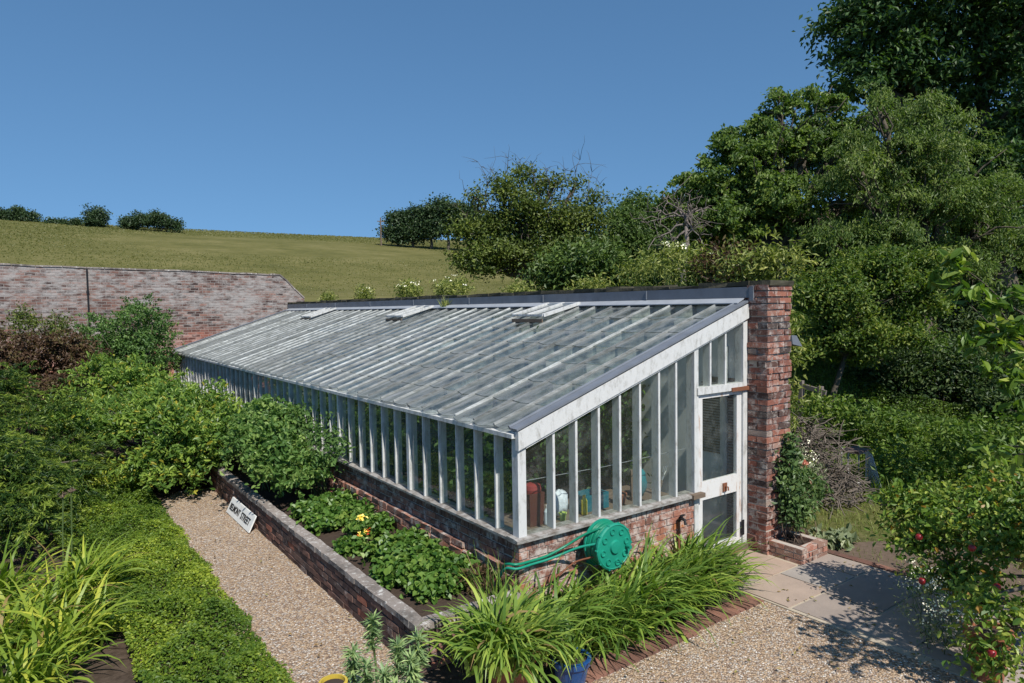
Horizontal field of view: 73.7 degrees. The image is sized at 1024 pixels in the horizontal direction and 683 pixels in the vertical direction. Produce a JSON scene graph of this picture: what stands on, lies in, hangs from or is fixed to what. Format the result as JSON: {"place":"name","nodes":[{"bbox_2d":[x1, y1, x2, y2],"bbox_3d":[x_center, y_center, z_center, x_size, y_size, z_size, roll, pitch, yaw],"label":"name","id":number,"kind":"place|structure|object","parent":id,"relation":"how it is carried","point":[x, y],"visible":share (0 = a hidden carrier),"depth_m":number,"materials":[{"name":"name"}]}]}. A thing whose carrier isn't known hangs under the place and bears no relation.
{"place":"outdoors","nodes":[
{"label":"outdoors","id":0,"kind":"place"},
{"bbox_2d":[70,452,165,493],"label":"shrub","id":1,"kind":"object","parent":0,"point":[99,480],"depth_m":11.09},
{"bbox_2d":[206,451,499,616],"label":"bed soil","id":2,"kind":"structure","parent":0,"point":[284,502],"depth_m":8.04,"materials":[{"name":"soil"}]},
{"bbox_2d":[215,393,334,502],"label":"raspberry canes","id":3,"kind":"object","parent":2,"relation":"on","point":[261,435],"visible":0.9,"depth_m":9.57,"materials":[{"name":"green plant"}]},
{"bbox_2d":[287,494,336,520],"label":"strawberry plant","id":4,"kind":"object","parent":2,"relation":"on","point":[299,509],"visible":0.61,"depth_m":8.74,"materials":[{"name":"green plant"}]},
{"bbox_2d":[274,399,355,496],"bbox_3d":[-2.969,1.559,9.961,0.854,1.336,2.504,-3,4,-36],"label":"tall cane","id":5,"kind":"object","parent":2,"relation":"on","point":[333,444],"visible":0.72,"depth_m":9.54,"materials":[{"name":"green plant"}]},
{"bbox_2d":[296,503,350,535],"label":"strawberry plant","id":6,"kind":"object","parent":2,"relation":"on","point":[318,521],"visible":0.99,"depth_m":8.25,"materials":[{"name":"green plant"}]},
{"bbox_2d":[332,532,368,559],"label":"strawberry plant","id":7,"kind":"object","parent":2,"relation":"on","point":[346,545],"visible":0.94,"depth_m":7.43,"materials":[{"name":"green plant"}]},
{"bbox_2d":[339,511,400,540],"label":"strawberry plant","id":8,"kind":"object","parent":2,"relation":"on","point":[384,519],"visible":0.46,"depth_m":8.12,"materials":[{"name":"green plant"}]},
{"bbox_2d":[352,530,419,566],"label":"strawberry plant","id":9,"kind":"object","parent":2,"relation":"on","point":[374,549],"visible":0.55,"depth_m":7.25,"materials":[{"name":"green plant"}]},
{"bbox_2d":[368,550,423,589],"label":"strawberry plant","id":10,"kind":"object","parent":2,"relation":"on","point":[387,571],"visible":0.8,"depth_m":6.60,"materials":[{"name":"green plant"}]},
{"bbox_2d":[384,538,450,564],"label":"strawberry plant","id":11,"kind":"object","parent":2,"relation":"on","point":[421,549],"visible":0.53,"depth_m":7.00,"materials":[{"name":"green plant"}]},
{"bbox_2d":[399,555,473,604],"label":"strawberry plant","id":12,"kind":"object","parent":2,"relation":"on","point":[432,582],"visible":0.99,"depth_m":6.33,"materials":[{"name":"green plant"}]},
{"bbox_2d":[423,550,481,593],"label":"strawberry plant","id":13,"kind":"object","parent":2,"relation":"on","point":[450,557],"visible":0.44,"depth_m":6.71,"materials":[{"name":"green plant"}]},
{"bbox_2d":[0,0,1022,240],"label":"sky","id":14,"kind":"structure","parent":0,"point":[312,117],"materials":[{"name":"blue"}]},
{"bbox_2d":[0,220,1023,682],"bbox_3d":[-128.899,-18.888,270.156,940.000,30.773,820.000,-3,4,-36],"label":"ground","id":15,"kind":"structure","parent":0,"point":[110,670],"depth_m":67.34,"materials":[{"name":"plant"}]},
{"bbox_2d":[4,300,45,436],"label":"upright shrub","id":16,"kind":"object","parent":15,"relation":"on","point":[21,320],"visible":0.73,"depth_m":16.37,"materials":[{"name":"green plant"}]},
{"bbox_2d":[0,528,81,615],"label":"day lily","id":17,"kind":"object","parent":15,"relation":"on","point":[4,574],"visible":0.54,"depth_m":7.09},
{"bbox_2d":[0,572,91,665],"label":"day lily","id":18,"kind":"object","parent":15,"relation":"on","point":[23,621],"visible":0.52,"depth_m":6.17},
{"bbox_2d":[0,320,123,437],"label":"bronze shrub","id":19,"kind":"object","parent":15,"relation":"on","point":[72,352],"visible":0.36,"depth_m":15.61,"materials":[{"name":"brown plant"}]},
{"bbox_2d":[0,360,129,563],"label":"conifer shrub","id":20,"kind":"object","parent":15,"relation":"on","point":[32,484],"visible":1,"depth_m":9.23,"materials":[{"name":"green plant"}]},
{"bbox_2d":[0,603,129,682],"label":"day lily","id":21,"kind":"object","parent":15,"relation":"on","point":[33,669],"visible":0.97,"depth_m":5.50,"materials":[{"name":"plant"}]},
{"bbox_2d":[0,548,137,644],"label":"day lily","id":22,"kind":"object","parent":15,"relation":"on","point":[71,589],"visible":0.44,"depth_m":6.69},
{"bbox_2d":[0,561,159,671],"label":"day lily","id":23,"kind":"object","parent":15,"relation":"on","point":[67,623],"visible":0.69,"depth_m":6.04,"materials":[{"name":"plant"}]},
{"bbox_2d":[0,531,161,606],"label":"day lily","id":24,"kind":"object","parent":15,"relation":"on","point":[93,567],"visible":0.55,"depth_m":7.23,"materials":[{"name":"plant"}]},
{"bbox_2d":[62,292,186,389],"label":"round shrub","id":25,"kind":"object","parent":15,"relation":"on","point":[146,337],"visible":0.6,"depth_m":17.84,"materials":[{"name":"green plant"}]},
{"bbox_2d":[24,350,243,495],"bbox_3d":[-7.022,1.353,12.919,3.641,2.250,6.780,-3,4,-36],"label":"leafy shrub","id":26,"kind":"object","parent":15,"relation":"on","point":[173,422],"visible":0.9,"depth_m":11.41,"materials":[{"name":"green plant"}]},
{"bbox_2d":[0,263,304,427],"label":"brick wall","id":27,"kind":"structure","parent":15,"relation":"on","point":[203,304],"depth_m":19.91,"materials":[{"name":"red brick"}]},
{"bbox_2d":[143,208,185,232],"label":"hilltop shrub","id":28,"kind":"object","parent":15,"relation":"on","point":[159,220],"visible":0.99,"depth_m":123.18,"materials":[{"name":"green plant"}]},
{"bbox_2d":[51,481,296,682],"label":"ground cover","id":29,"kind":"object","parent":15,"relation":"on","point":[172,550],"visible":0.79,"depth_m":6.67,"materials":[{"name":"green plant"}]},
{"bbox_2d":[0,219,661,296],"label":"field grass","id":30,"kind":"structure","parent":15,"relation":"on","point":[59,227],"depth_m":87.23,"materials":[{"name":"plant"}]},
{"bbox_2d":[197,455,520,672],"bbox_3d":[-2.893,2.368,9.406,1.066,0.424,8.723,-3,4,-36],"label":"raised bed","id":31,"kind":"object","parent":15,"relation":"on","point":[352,589],"visible":0.7,"depth_m":6.98,"materials":[{"name":"brick"}]},
{"bbox_2d":[372,207,417,246],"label":"copse tree","id":32,"kind":"object","parent":15,"relation":"on","point":[390,234],"visible":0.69,"depth_m":130.63,"materials":[{"name":"green plant"}]},
{"bbox_2d":[386,201,429,247],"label":"copse tree","id":33,"kind":"object","parent":15,"relation":"on","point":[409,213],"visible":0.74,"depth_m":130.09,"materials":[{"name":"green plant"}]},
{"bbox_2d":[412,197,449,248],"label":"copse tree","id":34,"kind":"object","parent":15,"relation":"on","point":[431,235],"visible":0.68,"depth_m":129.75,"materials":[{"name":"green plant"}]},
{"bbox_2d":[422,192,467,249],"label":"copse tree","id":35,"kind":"object","parent":15,"relation":"on","point":[443,203],"visible":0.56,"depth_m":129.58,"materials":[{"name":"green plant"}]},
{"bbox_2d":[429,272,476,294],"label":"weed clump","id":36,"kind":"object","parent":15,"relation":"on","point":[461,285],"visible":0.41,"depth_m":17.03,"materials":[{"name":"green plant"}]},
{"bbox_2d":[172,286,754,603],"bbox_3d":[-3.611,0.746,14.191,3.524,3.210,17.390,-3,4,-36],"label":"greenhouse","id":37,"kind":"object","parent":15,"relation":"on","point":[498,367],"visible":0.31,"depth_m":8.26,"materials":[{"name":"wood"}]},
{"bbox_2d":[325,410,418,480],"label":"greenhouse plant","id":38,"kind":"object","parent":37,"relation":"on","point":[392,458],"visible":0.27,"depth_m":10.18,"materials":[{"name":"green plant"}]},
{"bbox_2d":[365,395,438,493],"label":"greenhouse plant","id":39,"kind":"object","parent":37,"relation":"on","point":[403,417],"visible":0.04,"depth_m":10.01,"materials":[{"name":"green plant"}]},
{"bbox_2d":[434,429,538,516],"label":"greenhouse plant","id":40,"kind":"object","parent":37,"relation":"on","point":[488,485],"visible":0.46,"depth_m":7.65,"materials":[{"name":"green plant"}]},
{"bbox_2d":[417,419,565,500],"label":"greenhouse plant","id":41,"kind":"object","parent":37,"relation":"on","point":[450,434],"visible":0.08,"depth_m":8.36,"materials":[{"name":"green plant"}]},
{"bbox_2d":[492,422,603,503],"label":"greenhouse plant","id":42,"kind":"object","parent":37,"relation":"on","point":[538,459],"visible":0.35,"depth_m":8.34,"materials":[{"name":"green plant"}]},
{"bbox_2d":[505,397,629,503],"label":"greenhouse plant","id":43,"kind":"object","parent":37,"relation":"on","point":[586,454],"visible":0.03,"depth_m":9.20,"materials":[{"name":"green plant"}]},
{"bbox_2d":[489,484,668,529],"bbox_3d":[0.792,2.197,7.451,2.190,0.810,0.680,-3,4,-36],"label":"potting bench","id":44,"kind":"object","parent":37,"relation":"on","point":[508,516],"visible":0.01,"depth_m":7.44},
{"bbox_2d":[526,482,544,526],"bbox_3d":[0.202,1.621,6.825,0.190,0.416,0.177,-3,4,-36],"label":"storage bin","id":45,"kind":"object","parent":44,"relation":"on","point":[535,495],"visible":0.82,"depth_m":6.76,"materials":[{"name":"brown plastic"}]},
{"bbox_2d":[584,518,631,570],"bbox_3d":[0.905,1.968,6.647,0.467,0.465,0.398,-3,4,-36],"label":"hose reel","id":46,"kind":"object","parent":37,"relation":"attached to","point":[610,549],"visible":0.98,"depth_m":6.53,"materials":[{"name":"green plastic"}]},
{"bbox_2d":[577,381,651,488],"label":"greenhouse plant","id":47,"kind":"object","parent":37,"relation":"on","point":[606,443],"visible":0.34,"depth_m":9.13,"materials":[{"name":"green plant"}]},
{"bbox_2d":[701,345,734,539],"bbox_3d":[2.595,1.282,8.494,0.038,2.480,0.567,-3,4,-36],"label":"louvre screen","id":48,"kind":"object","parent":37,"relation":"on","point":[718,425],"visible":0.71,"depth_m":8.46,"materials":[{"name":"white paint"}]},
{"bbox_2d":[698,391,743,547],"bbox_3d":[2.450,1.529,7.994,0.830,1.880,0.114,-3,4,-36],"label":"door","id":49,"kind":"structure","parent":37,"relation":"in","point":[718,486],"depth_m":8.14,"materials":[{"name":"white paint"}]},
{"bbox_2d":[485,644,538,682],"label":"flower pot","id":50,"kind":"object","parent":15,"relation":"on","point":[519,679],"visible":0.09,"depth_m":5.22,"materials":[{"name":"ceramic"}]},
{"bbox_2d":[401,571,611,682],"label":"lily clump","id":51,"kind":"object","parent":50,"relation":"in","point":[495,643],"visible":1,"depth_m":5.20,"materials":[{"name":"plant"}]},
{"bbox_2d":[434,137,621,291],"bbox_3d":[0.623,-3.843,25.032,6.945,6.789,4.287,-1,3,1],"label":"hawthorn tree","id":52,"kind":"object","parent":15,"relation":"on","point":[503,241],"visible":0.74,"depth_m":24.42,"materials":[{"name":"green plant"}]},
{"bbox_2d":[288,280,793,554],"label":"garden wall","id":53,"kind":"structure","parent":15,"relation":"on","point":[769,392],"depth_m":8.15,"materials":[{"name":"brick"}]},
{"bbox_2d":[510,225,677,290],"bbox_3d":[2.635,-2.009,21.848,5.379,3.359,3.349,-1,3,3],"label":"scrub tree","id":54,"kind":"object","parent":15,"relation":"on","point":[554,269],"visible":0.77,"depth_m":21.16,"materials":[{"name":"green plant"}]},
{"bbox_2d":[585,200,670,278],"bbox_3d":[4.869,-3.361,28.853,5.658,5.298,4.958,0,3,13],"label":"scrub tree","id":55,"kind":"object","parent":15,"relation":"on","point":[632,232],"visible":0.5,"depth_m":28.03,"materials":[{"name":"green plant"}]},
{"bbox_2d":[549,588,744,657],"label":"border soil","id":56,"kind":"structure","parent":15,"relation":"on","point":[729,597],"depth_m":6.79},
{"bbox_2d":[495,551,650,671],"bbox_3d":[0.369,2.354,5.955,1.484,0.773,1.458,-1,3,-10],"label":"lily clump","id":57,"kind":"object","parent":56,"relation":"on","point":[583,608],"visible":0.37,"depth_m":5.96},
{"bbox_2d":[532,562,669,646],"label":"lily clump","id":58,"kind":"object","parent":56,"relation":"on","point":[589,585],"visible":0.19,"depth_m":6.33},
{"bbox_2d":[538,568,677,669],"bbox_3d":[0.786,2.395,6.102,1.292,0.622,1.465,-3,4,-36],"label":"lily clump","id":59,"kind":"object","parent":56,"relation":"on","point":[613,644],"visible":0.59,"depth_m":5.88,"materials":[{"name":"plant"}]},
{"bbox_2d":[564,539,713,658],"bbox_3d":[1.082,2.370,6.291,1.548,0.843,1.476,0,3,20],"label":"lily clump","id":60,"kind":"object","parent":56,"relation":"on","point":[651,599],"visible":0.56,"depth_m":6.15,"materials":[{"name":"plant"}]},
{"bbox_2d":[590,520,728,635],"bbox_3d":[1.478,2.263,6.706,1.484,0.757,1.716,-3,4,-36],"label":"lily clump","id":61,"kind":"object","parent":56,"relation":"on","point":[650,555],"visible":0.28,"depth_m":6.81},
{"bbox_2d":[596,536,740,649],"bbox_3d":[1.364,2.434,6.504,1.613,0.955,1.618,-3,4,-36],"label":"lily clump","id":62,"kind":"object","parent":56,"relation":"on","point":[680,605],"visible":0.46,"depth_m":6.38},
{"bbox_2d":[621,542,745,626],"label":"lily clump","id":63,"kind":"object","parent":56,"relation":"on","point":[700,593],"visible":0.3,"depth_m":6.62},
{"bbox_2d":[641,515,763,603],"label":"lily clump","id":64,"kind":"object","parent":56,"relation":"on","point":[705,540],"visible":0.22,"depth_m":7.25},
{"bbox_2d":[640,525,780,608],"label":"lily clump","id":65,"kind":"object","parent":56,"relation":"on","point":[709,556],"visible":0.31,"depth_m":6.96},
{"bbox_2d":[660,520,784,598],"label":"lily clump","id":66,"kind":"object","parent":56,"relation":"on","point":[747,567],"visible":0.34,"depth_m":7.12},
{"bbox_2d":[611,243,686,286],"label":"weed clump","id":67,"kind":"object","parent":15,"relation":"on","point":[626,266],"visible":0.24,"depth_m":12.89,"materials":[{"name":"green plant"}]},
{"bbox_2d":[609,185,702,284],"bbox_3d":[7.258,-3.973,30.838,5.102,6.254,5.522,-3,4,-36],"label":"scrub tree","id":68,"kind":"object","parent":15,"relation":"on","point":[668,222],"visible":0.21,"depth_m":30.34,"materials":[{"name":"green plant"}]},
{"bbox_2d":[633,237,712,285],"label":"weed clump","id":69,"kind":"object","parent":15,"relation":"on","point":[670,254],"visible":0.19,"depth_m":11.81,"materials":[{"name":"green plant"}]},
{"bbox_2d":[630,174,720,281],"bbox_3d":[4.676,-2.630,19.602,2.565,4.464,1.815,0,3,9],"label":"dead tree","id":70,"kind":"object","parent":15,"relation":"on","point":[686,223],"visible":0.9,"depth_m":19.50,"materials":[{"name":"grey wood"}]},
{"bbox_2d":[667,237,736,285],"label":"weed clump","id":71,"kind":"object","parent":15,"relation":"on","point":[685,264],"visible":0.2,"depth_m":10.99,"materials":[{"name":"green plant"}]},
{"bbox_2d":[685,230,779,282],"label":"weed clump","id":72,"kind":"object","parent":15,"relation":"on","point":[704,261],"visible":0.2,"depth_m":10.50,"materials":[{"name":"green plant"}]},
{"bbox_2d":[711,235,798,383],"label":"weed clump","id":73,"kind":"object","parent":15,"relation":"on","point":[740,261],"visible":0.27,"depth_m":9.75,"materials":[{"name":"green plant"}]},
{"bbox_2d":[730,218,826,452],"bbox_3d":[3.760,0.365,9.684,1.064,4.199,1.363,-1,3,-6],"label":"shrub","id":74,"kind":"object","parent":15,"relation":"on","point":[795,256],"visible":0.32,"depth_m":9.47,"materials":[{"name":"green plant"}]},
{"bbox_2d":[648,82,926,308],"bbox_3d":[8.457,-4.161,21.143,8.510,7.621,4.162,-1,3,-3],"label":"cherry tree","id":75,"kind":"object","parent":15,"relation":"on","point":[748,198],"visible":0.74,"depth_m":20.54,"materials":[{"name":"green plant"}]},
{"bbox_2d":[737,197,859,281],"bbox_3d":[9.646,-2.867,22.953,4.912,4.772,4.559,-1,3,4],"label":"scrub tree","id":76,"kind":"object","parent":15,"relation":"on","point":[803,223],"visible":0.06,"depth_m":21.87,"materials":[{"name":"green plant"}]},
{"bbox_2d":[790,459,834,534],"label":"flowering shrub","id":77,"kind":"object","parent":15,"relation":"on","point":[815,488],"visible":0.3,"depth_m":8.55,"materials":[{"name":"green plant"}]},
{"bbox_2d":[795,388,871,443],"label":"herb clump","id":78,"kind":"object","parent":15,"relation":"on","point":[820,404],"visible":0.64,"depth_m":13.78,"materials":[{"name":"green plant"}]},
{"bbox_2d":[789,412,879,518],"bbox_3d":[4.553,1.724,10.651,2.227,1.356,2.343,-3,4,-36],"label":"brush pile","id":79,"kind":"object","parent":15,"relation":"on","point":[845,484],"visible":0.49,"depth_m":10.26,"materials":[{"name":"wood"}]},
{"bbox_2d":[808,523,860,550],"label":"lettuce weed","id":80,"kind":"object","parent":15,"relation":"on","point":[842,537],"visible":0.86,"depth_m":8.35,"materials":[{"name":"green plant"}]},
{"bbox_2d":[821,342,919,403],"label":"understory shrub","id":81,"kind":"object","parent":15,"relation":"on","point":[869,371],"visible":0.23,"depth_m":17.03,"materials":[{"name":"green plant"}]},
{"bbox_2d":[781,234,970,409],"bbox_3d":[8.134,-0.259,15.703,4.308,4.340,2.728,-1,3,5],"label":"hazel tree","id":82,"kind":"object","parent":15,"relation":"on","point":[896,274],"visible":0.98,"depth_m":15.11,"materials":[{"name":"green plant"}]},
{"bbox_2d":[832,396,932,454],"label":"herb clump","id":83,"kind":"object","parent":15,"relation":"on","point":[894,418],"visible":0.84,"depth_m":12.83,"materials":[{"name":"green plant"}]},
{"bbox_2d":[788,314,1023,500],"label":"rough grass","id":84,"kind":"structure","parent":15,"relation":"on","point":[977,481],"depth_m":12.16,"materials":[{"name":"green plant"}]},
{"bbox_2d":[788,306,1023,478],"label":"nettle patch","id":85,"kind":"object","parent":15,"relation":"on","point":[930,416],"visible":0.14,"depth_m":16.13,"materials":[{"name":"green plant"}]},
{"bbox_2d":[791,0,1023,292],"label":"chestnut tree","id":86,"kind":"object","parent":15,"relation":"on","point":[901,48],"visible":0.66,"depth_m":28.80,"materials":[{"name":"green plant"}]},
{"bbox_2d":[793,81,1023,405],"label":"willow tree","id":87,"kind":"object","parent":15,"relation":"on","point":[975,205],"visible":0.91,"depth_m":17.63,"materials":[{"name":"green plant"}]},
{"bbox_2d":[853,433,966,498],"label":"herb clump","id":88,"kind":"object","parent":15,"relation":"on","point":[899,464],"visible":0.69,"depth_m":10.77,"materials":[{"name":"green plant"}]},
{"bbox_2d":[866,322,1013,415],"bbox_3d":[10.787,0.771,17.121,4.324,2.533,3.345,-2,3,-19],"label":"understory shrub","id":89,"kind":"object","parent":15,"relation":"on","point":[932,373],"visible":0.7,"depth_m":16.55,"materials":[{"name":"green plant"}]},
{"bbox_2d":[863,436,1023,682],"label":"apple tree","id":90,"kind":"object","parent":15,"relation":"on","point":[998,521],"visible":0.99,"depth_m":6.00,"materials":[{"name":"green plant"}]},
{"bbox_2d":[901,412,1019,489],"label":"herb clump","id":91,"kind":"object","parent":15,"relation":"on","point":[944,444],"visible":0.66,"depth_m":10.84,"materials":[{"name":"green plant"}]},
{"bbox_2d":[927,245,1023,425],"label":"young tree","id":92,"kind":"object","parent":15,"relation":"on","point":[992,303],"visible":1,"depth_m":9.24,"materials":[{"name":"green plant"}]},
{"bbox_2d":[932,239,1023,401],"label":"understory shrub","id":93,"kind":"object","parent":15,"relation":"on","point":[968,317],"visible":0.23,"depth_m":17.94,"materials":[{"name":"green plant"}]},
{"bbox_2d":[947,355,1023,424],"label":"understory shrub","id":94,"kind":"object","parent":15,"relation":"on","point":[983,399],"visible":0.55,"depth_m":15.63,"materials":[{"name":"green plant"}]},
{"bbox_2d":[951,402,1023,467],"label":"herb clump","id":95,"kind":"object","parent":15,"relation":"on","point":[1000,429],"visible":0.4,"depth_m":11.92,"materials":[{"name":"green plant"}]},
{"bbox_2d":[159,487,975,682],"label":"gravel path","id":96,"kind":"structure","parent":0,"point":[230,564],"depth_m":6.19,"materials":[{"name":"gravel"}]},
{"bbox_2d":[226,497,256,532],"bbox_3d":[-3.865,2.456,9.736,0.117,0.205,1.230,-3,4,-36],"label":"street sign","id":97,"kind":"object","parent":96,"relation":"on","point":[241,514],"visible":1,"depth_m":9.67,"materials":[{"name":"white metal"}]},
{"bbox_2d":[339,609,430,682],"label":"euphorbia","id":98,"kind":"object","parent":96,"relation":"on","point":[354,665],"visible":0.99,"depth_m":4.74,"materials":[{"name":"green plant"}]},
{"bbox_2d":[550,647,591,682],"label":"flower pot","id":99,"kind":"object","parent":96,"relation":"on","point":[579,675],"visible":0.6,"depth_m":5.23,"materials":[{"name":"blue ceramic"}]},
{"bbox_2d":[524,607,624,672],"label":"lily clump","id":100,"kind":"object","parent":99,"relation":"in","point":[560,659],"visible":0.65,"depth_m":5.29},
{"bbox_2d":[727,550,1023,682],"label":"paving","id":101,"kind":"structure","parent":0,"point":[831,605],"depth_m":6.82,"materials":[{"name":"stone"}]},
{"bbox_2d":[586,549,1003,682],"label":"brick edging","id":102,"kind":"object","parent":101,"relation":"on","point":[597,670],"visible":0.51,"depth_m":6.18,"materials":[{"name":"brick"}]},
{"bbox_2d":[769,530,827,564],"bbox_3d":[3.313,2.449,8.214,0.538,0.196,0.708,-3,4,-36],"label":"brick planter","id":103,"kind":"object","parent":101,"relation":"on","point":[811,548],"visible":0.84,"depth_m":7.98,"materials":[{"name":"brick"}]},
{"bbox_2d":[769,432,819,544],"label":"climbing plant","id":104,"kind":"object","parent":103,"relation":"in","point":[794,509],"visible":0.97,"depth_m":8.11,"materials":[{"name":"green plant"}]},
{"bbox_2d":[888,555,993,665],"bbox_3d":[3.692,2.310,5.855,0.799,0.704,1.231,-1,3,2],"label":"white phlox","id":105,"kind":"object","parent":101,"relation":"on","point":[928,626],"visible":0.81,"depth_m":5.93,"materials":[{"name":"plant"}]},
{"bbox_2d":[962,619,1014,682],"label":"flower pot","id":106,"kind":"object","parent":101,"relation":"on","point":[982,678],"visible":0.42,"depth_m":5.34,"materials":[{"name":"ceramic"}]},
{"bbox_2d":[789,339,1022,595],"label":"lawn grass","id":107,"kind":"structure","parent":0,"point":[841,524],"depth_m":9.34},
{"bbox_2d":[829,541,1023,603],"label":"bare earth","id":108,"kind":"structure","parent":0,"point":[864,548],"depth_m":7.97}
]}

